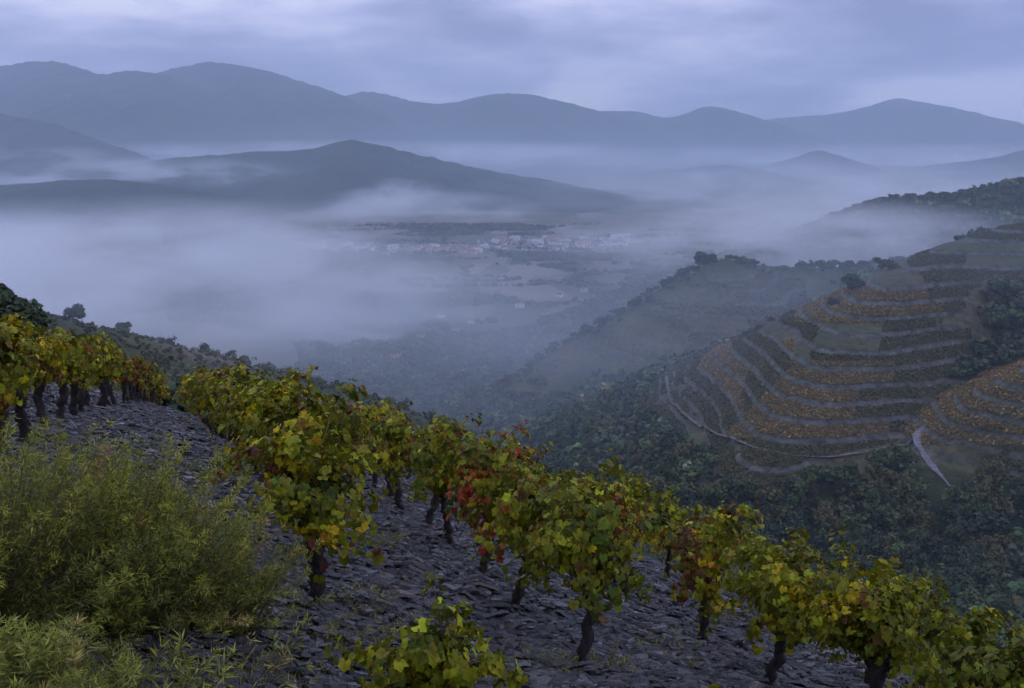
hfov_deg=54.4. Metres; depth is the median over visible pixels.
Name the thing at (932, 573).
broadleaf tree
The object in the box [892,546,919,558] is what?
broadleaf tree
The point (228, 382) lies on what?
grapevine
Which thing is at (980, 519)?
broadleaf tree
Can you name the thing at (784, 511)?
broadleaf tree
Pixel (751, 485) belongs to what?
broadleaf tree
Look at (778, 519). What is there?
broadleaf tree
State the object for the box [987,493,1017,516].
broadleaf tree
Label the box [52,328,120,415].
grapevine
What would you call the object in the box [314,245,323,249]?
house
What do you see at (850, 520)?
broadleaf tree
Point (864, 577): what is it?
broadleaf tree
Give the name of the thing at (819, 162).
hills
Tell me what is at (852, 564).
broadleaf tree
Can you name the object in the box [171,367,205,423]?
grapevine
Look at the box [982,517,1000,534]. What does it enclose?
broadleaf tree
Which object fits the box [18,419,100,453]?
weed
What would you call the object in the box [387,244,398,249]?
house
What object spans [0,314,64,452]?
grapevine
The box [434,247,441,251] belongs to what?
house
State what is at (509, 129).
mountain
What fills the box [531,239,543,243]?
house
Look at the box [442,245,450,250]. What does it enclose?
house
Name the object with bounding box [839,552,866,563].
broadleaf tree
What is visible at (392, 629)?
weed
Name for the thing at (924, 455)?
road
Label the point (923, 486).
broadleaf tree
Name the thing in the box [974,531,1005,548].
broadleaf tree
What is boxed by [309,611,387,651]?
weed
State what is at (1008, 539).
broadleaf tree
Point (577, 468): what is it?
broadleaf tree
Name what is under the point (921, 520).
broadleaf tree
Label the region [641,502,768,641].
grapevine
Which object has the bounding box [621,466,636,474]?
broadleaf tree
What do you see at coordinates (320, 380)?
bush
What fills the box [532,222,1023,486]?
terrace vines
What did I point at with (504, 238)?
house
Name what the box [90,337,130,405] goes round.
grapevine
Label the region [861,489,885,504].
broadleaf tree
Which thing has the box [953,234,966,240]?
tree
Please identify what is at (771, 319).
bush
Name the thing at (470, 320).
house
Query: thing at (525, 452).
grapevine
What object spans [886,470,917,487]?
broadleaf tree
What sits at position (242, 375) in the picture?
grapevine
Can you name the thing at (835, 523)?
broadleaf tree
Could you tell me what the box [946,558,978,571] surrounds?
broadleaf tree
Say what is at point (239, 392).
grapevine
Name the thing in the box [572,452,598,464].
broadleaf tree
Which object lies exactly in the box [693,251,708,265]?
tree
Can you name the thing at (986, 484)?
broadleaf tree
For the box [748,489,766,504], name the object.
broadleaf tree
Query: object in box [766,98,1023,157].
mountain
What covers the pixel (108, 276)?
ground
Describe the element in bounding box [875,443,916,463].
broadleaf tree
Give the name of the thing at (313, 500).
grapevine
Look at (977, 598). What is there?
broadleaf tree
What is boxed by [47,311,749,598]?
scrub
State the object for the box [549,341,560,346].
broadleaf tree
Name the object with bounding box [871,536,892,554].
broadleaf tree
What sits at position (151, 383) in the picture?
grapevine
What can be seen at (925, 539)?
broadleaf tree
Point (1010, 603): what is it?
broadleaf tree
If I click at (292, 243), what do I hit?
house
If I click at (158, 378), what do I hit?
grapevine
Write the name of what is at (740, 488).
broadleaf tree
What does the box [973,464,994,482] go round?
broadleaf tree
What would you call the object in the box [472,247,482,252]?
house
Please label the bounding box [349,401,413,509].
grapevine
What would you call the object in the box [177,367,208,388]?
grapevine
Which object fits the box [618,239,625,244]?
house
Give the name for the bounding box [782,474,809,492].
broadleaf tree
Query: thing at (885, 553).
broadleaf tree
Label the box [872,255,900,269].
tree
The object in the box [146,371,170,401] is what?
grapevine
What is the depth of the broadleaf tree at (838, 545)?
346.31 m
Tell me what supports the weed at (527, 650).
on the vineyard ground at (336, 600)
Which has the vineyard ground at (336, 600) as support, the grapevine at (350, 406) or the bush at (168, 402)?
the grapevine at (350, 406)
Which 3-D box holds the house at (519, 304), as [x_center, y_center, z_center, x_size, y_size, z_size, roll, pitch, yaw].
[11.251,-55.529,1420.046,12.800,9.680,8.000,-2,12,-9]
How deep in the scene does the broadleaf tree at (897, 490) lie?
367.07 m
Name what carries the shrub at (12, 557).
on the vineyard ground at (336, 600)
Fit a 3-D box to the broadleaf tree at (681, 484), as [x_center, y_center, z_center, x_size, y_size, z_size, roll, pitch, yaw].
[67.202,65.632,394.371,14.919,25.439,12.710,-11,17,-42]
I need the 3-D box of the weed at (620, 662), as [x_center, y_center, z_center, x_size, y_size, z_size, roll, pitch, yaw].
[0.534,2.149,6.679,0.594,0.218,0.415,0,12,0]
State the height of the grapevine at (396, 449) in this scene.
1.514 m
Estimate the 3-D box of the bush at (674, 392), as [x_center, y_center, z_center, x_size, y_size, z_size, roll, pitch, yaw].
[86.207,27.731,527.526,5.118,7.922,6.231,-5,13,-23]
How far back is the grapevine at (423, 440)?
21.30 m
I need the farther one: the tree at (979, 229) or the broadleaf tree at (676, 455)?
the tree at (979, 229)
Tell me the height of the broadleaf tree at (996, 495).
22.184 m
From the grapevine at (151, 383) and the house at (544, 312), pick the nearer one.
the grapevine at (151, 383)
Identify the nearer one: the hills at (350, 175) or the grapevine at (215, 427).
the grapevine at (215, 427)
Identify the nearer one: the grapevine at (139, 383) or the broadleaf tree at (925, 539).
the grapevine at (139, 383)
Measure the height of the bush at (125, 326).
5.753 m
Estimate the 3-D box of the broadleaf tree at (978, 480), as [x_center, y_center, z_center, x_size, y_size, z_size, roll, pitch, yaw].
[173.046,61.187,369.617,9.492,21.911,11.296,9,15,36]
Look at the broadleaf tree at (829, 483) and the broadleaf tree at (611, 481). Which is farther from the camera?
the broadleaf tree at (611, 481)
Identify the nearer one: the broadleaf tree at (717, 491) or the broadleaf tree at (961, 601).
the broadleaf tree at (961, 601)
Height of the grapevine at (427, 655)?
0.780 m
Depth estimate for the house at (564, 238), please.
2284.35 m
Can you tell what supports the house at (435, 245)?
on the ground at (108, 276)
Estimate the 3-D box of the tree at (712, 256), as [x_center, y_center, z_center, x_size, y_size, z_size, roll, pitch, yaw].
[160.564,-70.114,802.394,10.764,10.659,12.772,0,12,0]
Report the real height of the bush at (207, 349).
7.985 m
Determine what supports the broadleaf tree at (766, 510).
on the ground at (108, 276)
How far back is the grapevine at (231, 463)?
8.06 m
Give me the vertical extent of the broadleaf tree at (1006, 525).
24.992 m
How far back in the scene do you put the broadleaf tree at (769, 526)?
360.23 m
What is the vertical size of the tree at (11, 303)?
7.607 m
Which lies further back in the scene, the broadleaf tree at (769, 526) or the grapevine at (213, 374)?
the broadleaf tree at (769, 526)
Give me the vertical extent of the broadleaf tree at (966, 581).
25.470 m
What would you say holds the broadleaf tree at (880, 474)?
on the ground at (108, 276)
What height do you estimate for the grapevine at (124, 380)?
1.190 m
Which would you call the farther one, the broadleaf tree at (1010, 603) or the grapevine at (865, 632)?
the broadleaf tree at (1010, 603)
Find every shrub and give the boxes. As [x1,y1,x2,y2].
[0,414,187,650]
[0,430,304,657]
[0,610,149,687]
[63,628,242,687]
[164,510,330,637]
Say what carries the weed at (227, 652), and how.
on the vineyard ground at (336, 600)
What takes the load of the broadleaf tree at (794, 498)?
on the ground at (108, 276)
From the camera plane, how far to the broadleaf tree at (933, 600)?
310.75 m
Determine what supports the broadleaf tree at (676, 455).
on the ground at (108, 276)
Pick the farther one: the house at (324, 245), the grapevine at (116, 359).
the house at (324, 245)
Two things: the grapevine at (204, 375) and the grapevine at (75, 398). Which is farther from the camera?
the grapevine at (204, 375)
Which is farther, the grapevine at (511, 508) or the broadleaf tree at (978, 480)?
the broadleaf tree at (978, 480)
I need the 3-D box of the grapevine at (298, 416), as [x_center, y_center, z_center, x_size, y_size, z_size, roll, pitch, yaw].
[-1.412,0.993,7.443,1.130,1.560,1.230,0,12,0]
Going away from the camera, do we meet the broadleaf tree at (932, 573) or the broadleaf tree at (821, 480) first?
the broadleaf tree at (932, 573)
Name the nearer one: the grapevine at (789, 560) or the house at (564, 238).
the grapevine at (789, 560)
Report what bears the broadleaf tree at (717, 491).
on the ground at (108, 276)
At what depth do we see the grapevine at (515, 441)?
15.30 m
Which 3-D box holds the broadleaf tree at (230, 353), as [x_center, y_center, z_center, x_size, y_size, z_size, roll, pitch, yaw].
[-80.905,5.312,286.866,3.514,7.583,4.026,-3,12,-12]
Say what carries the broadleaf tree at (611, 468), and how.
on the ground at (108, 276)
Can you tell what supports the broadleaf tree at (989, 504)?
on the ground at (108, 276)
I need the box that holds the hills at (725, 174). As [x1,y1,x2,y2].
[621,164,809,184]
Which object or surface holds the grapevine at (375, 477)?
on the vineyard ground at (336, 600)
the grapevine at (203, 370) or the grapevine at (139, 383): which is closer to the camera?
the grapevine at (203, 370)
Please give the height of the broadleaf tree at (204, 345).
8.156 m
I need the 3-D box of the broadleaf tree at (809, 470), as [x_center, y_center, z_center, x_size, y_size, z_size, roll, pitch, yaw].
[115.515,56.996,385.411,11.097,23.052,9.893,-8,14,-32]
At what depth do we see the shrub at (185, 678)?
3.52 m
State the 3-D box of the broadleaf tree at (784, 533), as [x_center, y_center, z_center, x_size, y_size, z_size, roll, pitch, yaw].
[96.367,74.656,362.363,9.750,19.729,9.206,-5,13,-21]
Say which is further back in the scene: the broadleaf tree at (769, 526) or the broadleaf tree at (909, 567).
the broadleaf tree at (769, 526)
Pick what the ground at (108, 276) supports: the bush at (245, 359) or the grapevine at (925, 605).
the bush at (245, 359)
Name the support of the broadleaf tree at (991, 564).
on the ground at (108, 276)
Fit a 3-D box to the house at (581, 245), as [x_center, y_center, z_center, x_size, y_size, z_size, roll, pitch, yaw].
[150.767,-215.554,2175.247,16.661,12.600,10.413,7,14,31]
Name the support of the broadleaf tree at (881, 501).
on the ground at (108, 276)
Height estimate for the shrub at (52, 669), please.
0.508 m
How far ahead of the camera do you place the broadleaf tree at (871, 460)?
386.67 m
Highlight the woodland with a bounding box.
[162,176,1023,654]
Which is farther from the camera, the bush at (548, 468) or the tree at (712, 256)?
the tree at (712, 256)
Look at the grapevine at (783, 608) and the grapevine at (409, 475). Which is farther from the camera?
the grapevine at (409, 475)
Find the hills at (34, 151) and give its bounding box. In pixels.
[0,113,152,184]
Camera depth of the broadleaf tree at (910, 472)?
374.14 m
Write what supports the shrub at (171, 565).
on the vineyard ground at (336, 600)
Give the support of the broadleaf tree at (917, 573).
on the ground at (108, 276)
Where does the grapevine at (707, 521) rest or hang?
on the vineyard ground at (336, 600)
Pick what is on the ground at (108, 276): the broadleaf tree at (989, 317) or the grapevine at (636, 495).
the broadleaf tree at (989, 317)
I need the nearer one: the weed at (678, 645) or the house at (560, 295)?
the weed at (678, 645)
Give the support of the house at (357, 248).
on the ground at (108, 276)
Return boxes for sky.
[0,0,1023,123]
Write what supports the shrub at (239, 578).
on the vineyard ground at (336, 600)
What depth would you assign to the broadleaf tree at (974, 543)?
346.74 m
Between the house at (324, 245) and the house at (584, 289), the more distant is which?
the house at (324, 245)
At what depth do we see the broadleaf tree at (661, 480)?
404.03 m
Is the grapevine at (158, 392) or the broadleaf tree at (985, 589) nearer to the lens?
the grapevine at (158, 392)
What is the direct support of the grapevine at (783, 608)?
on the vineyard ground at (336, 600)
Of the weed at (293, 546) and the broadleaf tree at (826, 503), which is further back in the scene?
the broadleaf tree at (826, 503)
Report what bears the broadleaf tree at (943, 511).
on the ground at (108, 276)
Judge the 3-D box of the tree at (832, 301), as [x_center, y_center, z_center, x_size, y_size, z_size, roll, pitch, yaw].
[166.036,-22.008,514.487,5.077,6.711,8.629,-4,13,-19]
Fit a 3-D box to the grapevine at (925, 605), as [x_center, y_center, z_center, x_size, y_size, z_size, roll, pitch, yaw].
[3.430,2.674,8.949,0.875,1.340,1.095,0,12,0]
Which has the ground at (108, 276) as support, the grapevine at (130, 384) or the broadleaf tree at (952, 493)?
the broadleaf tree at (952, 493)
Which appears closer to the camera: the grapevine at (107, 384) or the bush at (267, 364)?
the grapevine at (107, 384)
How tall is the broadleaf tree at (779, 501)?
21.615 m
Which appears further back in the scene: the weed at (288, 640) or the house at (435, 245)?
the house at (435, 245)
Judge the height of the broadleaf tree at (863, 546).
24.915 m
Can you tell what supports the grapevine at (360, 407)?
on the vineyard ground at (336, 600)
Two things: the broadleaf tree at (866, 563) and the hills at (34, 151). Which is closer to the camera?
the broadleaf tree at (866, 563)
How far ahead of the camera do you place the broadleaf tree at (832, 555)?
340.82 m
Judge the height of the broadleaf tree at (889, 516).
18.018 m
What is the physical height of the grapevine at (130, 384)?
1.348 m
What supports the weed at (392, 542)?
on the vineyard ground at (336, 600)
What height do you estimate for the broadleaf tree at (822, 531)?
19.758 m
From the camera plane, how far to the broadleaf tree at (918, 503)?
362.19 m
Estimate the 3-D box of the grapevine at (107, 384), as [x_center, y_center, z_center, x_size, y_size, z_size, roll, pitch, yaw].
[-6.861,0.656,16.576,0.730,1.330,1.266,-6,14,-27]
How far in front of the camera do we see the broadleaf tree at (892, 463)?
383.11 m
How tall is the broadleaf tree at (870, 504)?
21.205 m
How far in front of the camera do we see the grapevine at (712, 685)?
5.44 m
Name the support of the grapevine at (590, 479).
on the vineyard ground at (336, 600)
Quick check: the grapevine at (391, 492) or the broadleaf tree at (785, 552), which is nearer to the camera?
the grapevine at (391, 492)
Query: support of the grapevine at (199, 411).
on the vineyard ground at (336, 600)
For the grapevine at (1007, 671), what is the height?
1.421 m
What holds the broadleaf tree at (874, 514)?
on the ground at (108, 276)
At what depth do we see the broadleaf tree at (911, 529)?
352.54 m
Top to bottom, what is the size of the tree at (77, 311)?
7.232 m
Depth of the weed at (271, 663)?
4.23 m
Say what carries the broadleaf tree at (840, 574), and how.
on the ground at (108, 276)
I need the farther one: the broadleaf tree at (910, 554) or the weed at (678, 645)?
the broadleaf tree at (910, 554)
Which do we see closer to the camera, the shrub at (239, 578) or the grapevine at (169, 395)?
the shrub at (239, 578)
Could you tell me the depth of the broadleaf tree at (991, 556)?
338.74 m
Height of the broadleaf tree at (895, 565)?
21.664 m
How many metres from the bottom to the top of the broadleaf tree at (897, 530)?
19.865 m
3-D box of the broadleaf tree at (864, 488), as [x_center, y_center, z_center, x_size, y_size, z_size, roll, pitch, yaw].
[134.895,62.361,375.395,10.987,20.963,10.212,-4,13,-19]
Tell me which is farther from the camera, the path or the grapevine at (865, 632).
the path
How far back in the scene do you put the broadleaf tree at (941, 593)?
317.36 m
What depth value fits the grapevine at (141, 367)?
21.33 m
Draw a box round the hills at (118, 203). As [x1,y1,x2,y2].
[0,179,299,228]
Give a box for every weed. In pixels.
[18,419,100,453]
[123,606,315,687]
[161,579,326,686]
[193,618,305,687]
[268,534,336,558]
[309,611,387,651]
[330,578,400,616]
[351,610,428,645]
[366,518,407,547]
[521,645,581,674]
[588,639,637,672]
[634,629,700,665]
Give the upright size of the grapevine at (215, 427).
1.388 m
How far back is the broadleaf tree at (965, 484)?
364.50 m
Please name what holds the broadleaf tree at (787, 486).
on the ground at (108, 276)
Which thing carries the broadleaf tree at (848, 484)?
on the ground at (108, 276)
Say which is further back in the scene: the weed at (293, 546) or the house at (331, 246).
the house at (331, 246)
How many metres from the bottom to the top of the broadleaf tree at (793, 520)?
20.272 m
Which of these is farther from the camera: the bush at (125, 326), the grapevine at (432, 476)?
the bush at (125, 326)
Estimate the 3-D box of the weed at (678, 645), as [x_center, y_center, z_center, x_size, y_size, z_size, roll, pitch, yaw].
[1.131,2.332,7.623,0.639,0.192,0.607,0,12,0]
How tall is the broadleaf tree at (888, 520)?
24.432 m
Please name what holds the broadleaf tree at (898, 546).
on the ground at (108, 276)
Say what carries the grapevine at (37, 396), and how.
on the vineyard ground at (336, 600)
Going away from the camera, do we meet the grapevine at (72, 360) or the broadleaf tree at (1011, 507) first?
the grapevine at (72, 360)
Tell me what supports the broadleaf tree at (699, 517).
on the ground at (108, 276)
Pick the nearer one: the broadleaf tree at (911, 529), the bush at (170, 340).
the bush at (170, 340)
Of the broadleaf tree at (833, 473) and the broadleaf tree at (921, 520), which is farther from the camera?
the broadleaf tree at (833, 473)
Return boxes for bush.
[91,339,272,415]
[114,321,131,332]
[164,335,176,343]
[196,346,213,352]
[240,356,250,363]
[261,363,271,369]
[310,376,327,385]
[396,398,409,407]
[543,465,553,472]
[669,390,678,395]
[765,316,774,321]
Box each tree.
[0,283,51,340]
[63,303,85,320]
[191,342,209,350]
[225,350,236,357]
[426,411,435,418]
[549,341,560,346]
[569,461,589,476]
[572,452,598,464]
[586,473,605,480]
[605,477,621,488]
[609,460,622,475]
[610,470,627,487]
[615,440,638,454]
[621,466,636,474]
[643,475,670,488]
[646,480,665,498]
[662,477,696,500]
[668,443,691,461]
[672,488,698,504]
[680,499,697,514]
[690,510,709,523]
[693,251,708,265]
[698,480,730,506]
[706,251,716,261]
[714,478,750,499]
[732,480,763,503]
[747,501,777,520]
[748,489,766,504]
[751,527,778,545]
[754,512,776,530]
[760,487,789,504]
[764,519,782,538]
[764,523,792,543]
[765,495,790,505]
[770,505,783,525]
[771,500,796,517]
[774,477,796,494]
[775,505,797,520]
[778,539,803,553]
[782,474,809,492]
[782,513,804,539]
[784,487,807,506]
[796,465,827,482]
[806,467,831,491]
[807,534,831,548]
[812,501,835,522]
[813,506,839,530]
[813,519,833,537]
[814,467,836,490]
[820,551,842,574]
[821,459,858,475]
[821,465,849,494]
[823,535,870,554]
[827,296,839,304]
[828,540,858,555]
[833,473,862,495]
[836,557,862,578]
[837,510,871,532]
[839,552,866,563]
[839,573,864,584]
[841,270,865,289]
[853,480,879,502]
[856,503,905,526]
[857,500,885,515]
[857,576,894,583]
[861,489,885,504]
[862,557,878,580]
[863,463,891,481]
[864,452,887,477]
[870,484,888,504]
[871,446,903,469]
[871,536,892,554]
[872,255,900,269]
[873,508,899,524]
[873,531,898,550]
[873,554,900,569]
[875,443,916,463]
[877,503,911,528]
[878,457,898,468]
[879,534,911,556]
[879,550,896,568]
[885,484,914,502]
[885,552,910,571]
[886,444,915,467]
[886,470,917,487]
[886,525,905,542]
[890,571,933,589]
[891,568,907,575]
[892,468,915,486]
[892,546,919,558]
[896,556,919,572]
[898,477,929,502]
[900,548,919,560]
[901,523,926,540]
[905,506,934,528]
[906,496,931,510]
[906,534,928,549]
[911,563,954,588]
[924,594,950,607]
[930,582,956,596]
[935,572,983,594]
[936,484,976,504]
[939,505,967,520]
[942,519,965,537]
[944,584,966,597]
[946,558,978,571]
[948,490,980,503]
[950,587,992,611]
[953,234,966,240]
[953,597,969,606]
[955,600,984,610]
[956,480,987,503]
[962,533,986,550]
[964,507,1003,532]
[967,225,991,234]
[967,477,991,499]
[967,565,992,585]
[971,471,1006,491]
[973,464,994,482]
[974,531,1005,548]
[976,496,1002,516]
[977,565,1001,576]
[978,517,1013,534]
[978,554,998,569]
[978,571,1014,596]
[979,310,1005,333]
[980,459,1009,476]
[981,543,1010,566]
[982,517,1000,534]
[983,486,1008,509]
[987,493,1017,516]
[988,595,1016,610]
[991,477,1023,499]
[991,529,1019,547]
[996,560,1012,572]
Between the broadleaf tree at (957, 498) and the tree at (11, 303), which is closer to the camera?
the tree at (11, 303)
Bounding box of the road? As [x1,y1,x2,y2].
[913,427,950,485]
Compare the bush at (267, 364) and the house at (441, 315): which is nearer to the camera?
the bush at (267, 364)
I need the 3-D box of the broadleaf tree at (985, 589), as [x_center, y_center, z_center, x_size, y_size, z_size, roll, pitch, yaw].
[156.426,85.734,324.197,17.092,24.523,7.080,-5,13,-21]
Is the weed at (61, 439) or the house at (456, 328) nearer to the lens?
the weed at (61, 439)
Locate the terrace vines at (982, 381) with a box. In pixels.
[692,286,1023,444]
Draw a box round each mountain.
[0,61,279,159]
[156,62,480,168]
[346,91,759,165]
[602,106,924,161]
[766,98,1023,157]
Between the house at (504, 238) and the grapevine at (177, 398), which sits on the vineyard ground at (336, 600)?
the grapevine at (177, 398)
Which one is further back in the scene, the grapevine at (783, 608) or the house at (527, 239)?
the house at (527, 239)
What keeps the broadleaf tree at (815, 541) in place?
on the ground at (108, 276)
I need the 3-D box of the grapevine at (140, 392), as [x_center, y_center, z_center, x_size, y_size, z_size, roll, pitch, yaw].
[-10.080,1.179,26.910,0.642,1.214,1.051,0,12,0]
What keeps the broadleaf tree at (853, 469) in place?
on the ground at (108, 276)
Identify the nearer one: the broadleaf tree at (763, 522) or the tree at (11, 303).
the tree at (11, 303)
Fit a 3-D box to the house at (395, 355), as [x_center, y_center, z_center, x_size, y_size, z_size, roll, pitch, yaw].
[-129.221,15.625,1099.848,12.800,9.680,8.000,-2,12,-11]
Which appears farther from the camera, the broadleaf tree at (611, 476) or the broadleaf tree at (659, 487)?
the broadleaf tree at (611, 476)
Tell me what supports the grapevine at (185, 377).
on the vineyard ground at (336, 600)
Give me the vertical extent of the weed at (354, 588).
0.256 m
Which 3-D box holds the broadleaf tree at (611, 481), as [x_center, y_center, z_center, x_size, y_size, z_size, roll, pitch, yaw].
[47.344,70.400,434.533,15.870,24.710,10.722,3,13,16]
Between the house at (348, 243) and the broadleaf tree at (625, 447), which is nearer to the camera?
the broadleaf tree at (625, 447)
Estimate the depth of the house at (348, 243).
2196.72 m
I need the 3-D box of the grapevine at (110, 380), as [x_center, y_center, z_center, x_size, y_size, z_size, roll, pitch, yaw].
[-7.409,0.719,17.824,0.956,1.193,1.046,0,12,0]
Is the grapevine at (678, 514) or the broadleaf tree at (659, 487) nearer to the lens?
the grapevine at (678, 514)
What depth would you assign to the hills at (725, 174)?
5016.92 m
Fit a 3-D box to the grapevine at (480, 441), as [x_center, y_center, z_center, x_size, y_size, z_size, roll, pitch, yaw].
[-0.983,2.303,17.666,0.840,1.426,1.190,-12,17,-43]
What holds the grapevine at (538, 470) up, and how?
on the vineyard ground at (336, 600)
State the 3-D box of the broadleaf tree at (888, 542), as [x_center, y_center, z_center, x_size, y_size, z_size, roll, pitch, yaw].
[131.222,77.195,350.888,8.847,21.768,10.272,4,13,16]
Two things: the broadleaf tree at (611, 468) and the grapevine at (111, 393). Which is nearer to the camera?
the grapevine at (111, 393)
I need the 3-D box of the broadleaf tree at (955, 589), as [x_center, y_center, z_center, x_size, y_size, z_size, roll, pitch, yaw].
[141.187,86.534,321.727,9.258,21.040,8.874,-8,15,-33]
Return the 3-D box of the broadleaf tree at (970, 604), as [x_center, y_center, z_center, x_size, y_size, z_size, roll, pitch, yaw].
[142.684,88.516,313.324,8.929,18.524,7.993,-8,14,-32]
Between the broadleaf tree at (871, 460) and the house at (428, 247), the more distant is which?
the house at (428, 247)
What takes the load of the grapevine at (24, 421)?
on the vineyard ground at (336, 600)
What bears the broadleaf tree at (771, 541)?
on the ground at (108, 276)
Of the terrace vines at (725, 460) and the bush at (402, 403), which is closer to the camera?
the bush at (402, 403)
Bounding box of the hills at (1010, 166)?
[889,150,1023,179]
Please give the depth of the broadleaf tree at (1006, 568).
334.30 m
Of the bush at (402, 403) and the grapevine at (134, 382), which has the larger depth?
the bush at (402, 403)
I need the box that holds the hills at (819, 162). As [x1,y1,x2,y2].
[757,150,909,175]
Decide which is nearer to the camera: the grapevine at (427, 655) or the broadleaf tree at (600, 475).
the grapevine at (427, 655)
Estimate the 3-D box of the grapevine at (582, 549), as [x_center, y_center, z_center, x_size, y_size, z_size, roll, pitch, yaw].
[0.445,1.563,6.543,1.040,1.543,1.149,-4,13,-18]
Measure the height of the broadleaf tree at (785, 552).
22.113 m
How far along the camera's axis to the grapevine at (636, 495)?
14.37 m
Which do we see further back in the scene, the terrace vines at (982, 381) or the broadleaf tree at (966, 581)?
the terrace vines at (982, 381)
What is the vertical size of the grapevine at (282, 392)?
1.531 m
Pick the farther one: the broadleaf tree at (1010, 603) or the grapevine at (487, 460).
the broadleaf tree at (1010, 603)
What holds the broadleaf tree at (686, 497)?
on the ground at (108, 276)
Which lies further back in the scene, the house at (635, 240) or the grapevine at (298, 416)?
the house at (635, 240)
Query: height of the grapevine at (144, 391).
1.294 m
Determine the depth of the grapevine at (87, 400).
14.52 m
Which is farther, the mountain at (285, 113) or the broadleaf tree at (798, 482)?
the mountain at (285, 113)
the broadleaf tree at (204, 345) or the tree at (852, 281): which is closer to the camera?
the broadleaf tree at (204, 345)
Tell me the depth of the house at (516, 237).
2303.07 m
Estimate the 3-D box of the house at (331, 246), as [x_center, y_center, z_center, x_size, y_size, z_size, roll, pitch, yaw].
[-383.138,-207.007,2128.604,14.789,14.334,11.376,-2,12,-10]
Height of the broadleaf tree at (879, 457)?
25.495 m
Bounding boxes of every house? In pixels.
[290,241,298,245]
[313,243,326,248]
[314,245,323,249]
[329,244,335,249]
[344,242,352,245]
[350,246,361,250]
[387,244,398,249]
[389,354,400,359]
[425,246,432,249]
[429,243,439,247]
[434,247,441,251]
[437,312,444,317]
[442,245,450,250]
[451,325,460,331]
[467,317,474,323]
[469,250,476,254]
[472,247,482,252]
[499,236,506,240]
[509,235,520,240]
[515,302,524,307]
[522,237,530,242]
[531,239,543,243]
[541,309,547,314]
[548,240,554,244]
[556,292,562,297]
[560,237,568,240]
[577,243,584,247]
[580,287,587,291]
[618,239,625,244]
[620,233,630,237]
[630,239,639,243]
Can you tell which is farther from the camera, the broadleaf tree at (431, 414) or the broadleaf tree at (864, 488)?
the broadleaf tree at (864, 488)
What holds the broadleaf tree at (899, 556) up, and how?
on the ground at (108, 276)
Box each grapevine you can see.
[0,312,52,441]
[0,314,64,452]
[29,329,93,426]
[35,323,108,418]
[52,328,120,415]
[52,330,111,411]
[82,339,115,406]
[89,340,124,406]
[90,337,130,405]
[90,361,126,405]
[107,348,133,404]
[114,354,149,403]
[116,352,142,402]
[120,352,145,400]
[126,356,157,402]
[135,366,150,401]
[138,384,147,400]
[141,359,163,400]
[142,369,155,400]
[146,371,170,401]
[146,381,168,404]
[147,385,173,404]
[148,371,171,402]
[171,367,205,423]
[175,363,239,439]
[176,395,189,407]
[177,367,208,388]
[180,366,219,431]
[180,369,218,427]
[182,376,203,422]
[187,364,234,442]
[187,382,217,434]
[188,360,257,446]
[197,389,347,520]
[200,365,318,471]
[200,366,297,475]
[204,358,258,454]
[214,404,402,603]
[222,367,304,481]
[239,378,394,555]
[323,572,528,687]
[334,402,370,475]
[337,403,367,463]
[341,398,414,483]
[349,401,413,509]
[353,412,423,496]
[384,411,468,524]
[398,412,494,544]
[405,425,414,479]
[407,425,428,476]
[426,423,530,572]
[445,457,591,605]
[454,436,488,501]
[481,437,536,492]
[497,441,554,491]
[500,458,586,491]
[502,448,675,661]
[565,468,619,516]
[571,473,675,599]
[611,472,657,554]
[628,477,711,577]
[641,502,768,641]
[680,500,736,596]
[698,533,869,685]
[708,679,722,687]
[729,526,829,599]
[787,525,947,687]
[843,571,951,682]
[882,576,1021,684]
[886,615,1023,687]
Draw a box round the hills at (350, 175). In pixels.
[76,140,642,213]
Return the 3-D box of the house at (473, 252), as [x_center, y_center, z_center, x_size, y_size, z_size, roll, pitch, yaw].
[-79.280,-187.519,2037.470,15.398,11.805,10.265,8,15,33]
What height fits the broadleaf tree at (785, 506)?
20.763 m
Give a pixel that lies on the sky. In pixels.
(763, 59)
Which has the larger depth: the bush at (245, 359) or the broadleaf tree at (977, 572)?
the broadleaf tree at (977, 572)
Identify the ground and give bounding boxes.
[0,158,1023,683]
[0,392,907,687]
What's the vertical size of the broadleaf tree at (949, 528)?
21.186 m
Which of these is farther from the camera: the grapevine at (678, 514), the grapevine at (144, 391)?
the grapevine at (144, 391)
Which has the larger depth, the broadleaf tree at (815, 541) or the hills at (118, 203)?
the hills at (118, 203)
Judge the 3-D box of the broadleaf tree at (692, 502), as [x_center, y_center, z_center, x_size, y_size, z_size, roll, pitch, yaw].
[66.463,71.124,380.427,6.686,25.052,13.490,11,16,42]
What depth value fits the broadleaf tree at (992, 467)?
370.18 m
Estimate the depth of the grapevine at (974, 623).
7.88 m

